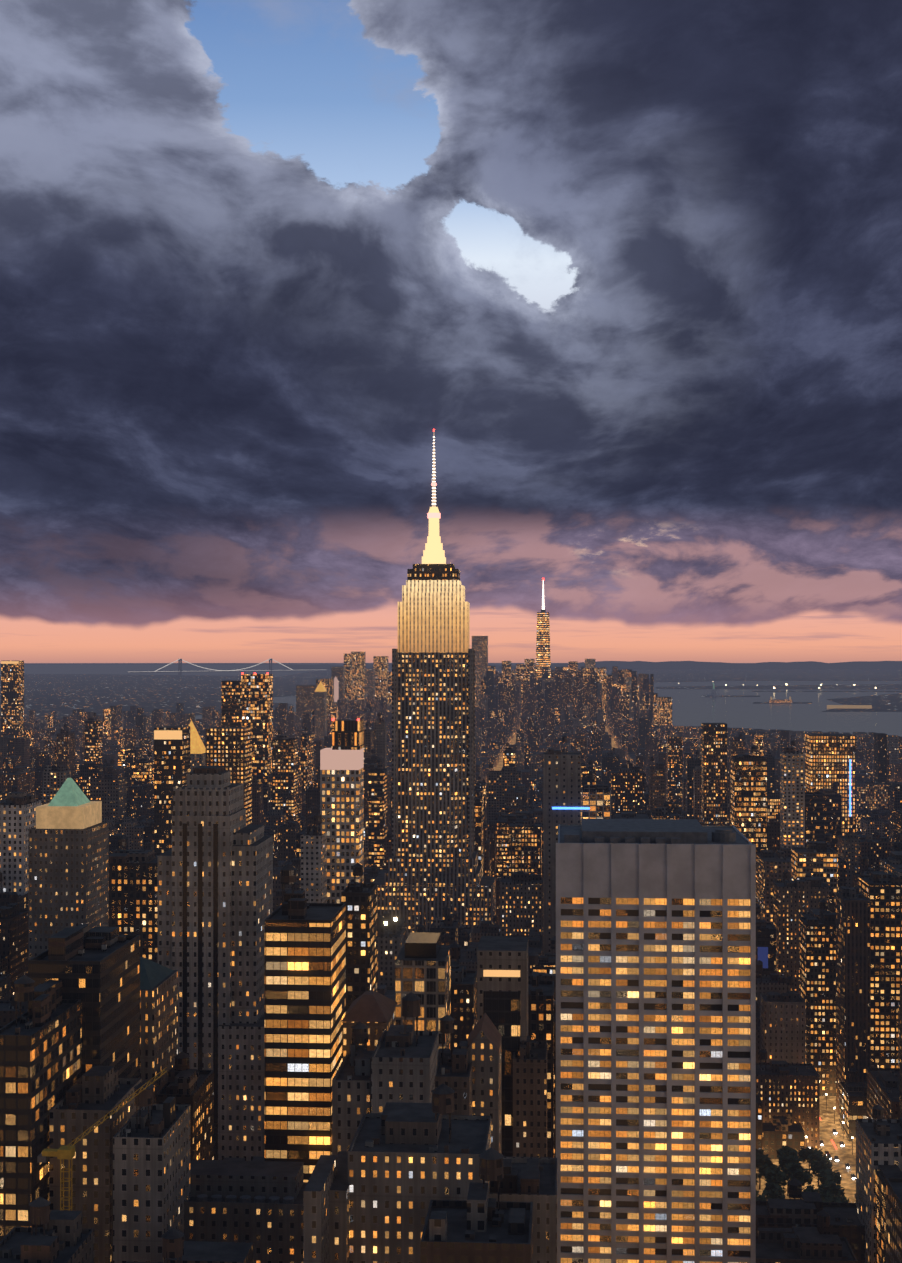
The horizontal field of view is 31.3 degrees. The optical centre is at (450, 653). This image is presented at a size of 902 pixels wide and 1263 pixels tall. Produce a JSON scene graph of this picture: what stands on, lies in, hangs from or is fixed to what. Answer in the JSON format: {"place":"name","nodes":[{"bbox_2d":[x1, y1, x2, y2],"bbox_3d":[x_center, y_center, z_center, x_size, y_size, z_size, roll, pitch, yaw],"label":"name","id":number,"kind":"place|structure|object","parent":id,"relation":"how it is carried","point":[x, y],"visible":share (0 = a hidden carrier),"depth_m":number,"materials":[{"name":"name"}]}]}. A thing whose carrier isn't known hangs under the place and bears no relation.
{"place":"outdoors","nodes":[
{"label":"outdoors","id":0,"kind":"place"},
{"bbox_2d":[0,674,328,720],"bbox_3d":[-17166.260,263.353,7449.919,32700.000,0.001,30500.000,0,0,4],"label":"brooklyn ground","id":1,"kind":"structure","parent":0,"point":[61,695],"depth_m":11277.85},
{"bbox_2d":[0,663,901,736],"bbox_3d":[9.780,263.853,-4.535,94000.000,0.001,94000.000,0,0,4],"label":"sea","id":2,"kind":"structure","parent":0,"point":[691,707],"depth_m":9118.60,"materials":[{"name":"liquid"}]},
{"bbox_2d":[0,0,901,662],"label":"sky","id":3,"kind":"structure","parent":0,"point":[633,268],"materials":[{"name":"grey"}]},
{"bbox_2d":[281,664,901,682],"bbox_3d":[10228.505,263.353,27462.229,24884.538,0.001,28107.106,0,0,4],"label":"staten island ground","id":4,"kind":"structure","parent":0,"point":[761,675],"depth_m":19618.71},
{"bbox_2d":[494,727,855,1202],"bbox_3d":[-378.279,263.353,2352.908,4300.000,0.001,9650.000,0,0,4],"label":"street","id":5,"kind":"structure","parent":0,"point":[827,1136],"depth_m":856.34,"materials":[{"name":"grey asphalt"}]},
{"bbox_2d":[0,429,901,1262],"bbox_3d":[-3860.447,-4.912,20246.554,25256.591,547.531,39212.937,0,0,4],"label":"city buildings","id":6,"kind":"structure","parent":5,"relation":"on","point":[324,1077],"depth_m":526.07,"materials":[{"name":"beige concrete"}]},
{"bbox_2d":[0,666,901,1262],"bbox_3d":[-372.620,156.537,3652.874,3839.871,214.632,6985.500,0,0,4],"label":"city blocks","id":7,"kind":"structure","parent":5,"relation":"on","point":[46,758],"depth_m":1816.64,"materials":[{"name":"grey concrete"}]},
{"bbox_2d":[756,1146,848,1202],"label":"trees","id":8,"kind":"object","parent":5,"relation":"on","point":[829,1189],"visible":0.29,"depth_m":765.74,"materials":[{"name":"green plant"}]},
{"bbox_2d":[701,695,759,696],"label":"island","id":9,"kind":"structure","parent":0,"point":[732,696],"depth_m":9955.22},
{"bbox_2d":[656,684,901,689],"bbox_3d":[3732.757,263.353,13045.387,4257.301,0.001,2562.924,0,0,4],"label":"distant shoreline","id":10,"kind":"structure","parent":0,"point":[852,687],"depth_m":12619.10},
{"bbox_2d":[752,702,812,703],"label":"island","id":11,"kind":"structure","parent":0,"point":[782,703],"depth_m":8551.22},
{"bbox_2d":[752,691,901,691],"bbox_3d":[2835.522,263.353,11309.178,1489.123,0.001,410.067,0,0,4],"label":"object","id":12,"kind":"structure","parent":0,"point":[826,691],"depth_m":11277.85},
{"bbox_2d":[821,693,901,711],"bbox_3d":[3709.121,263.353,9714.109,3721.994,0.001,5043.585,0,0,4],"label":"jersey ground","id":13,"kind":"structure","parent":0,"point":[887,703],"depth_m":8727.04,"materials":[{"name":"grey"}]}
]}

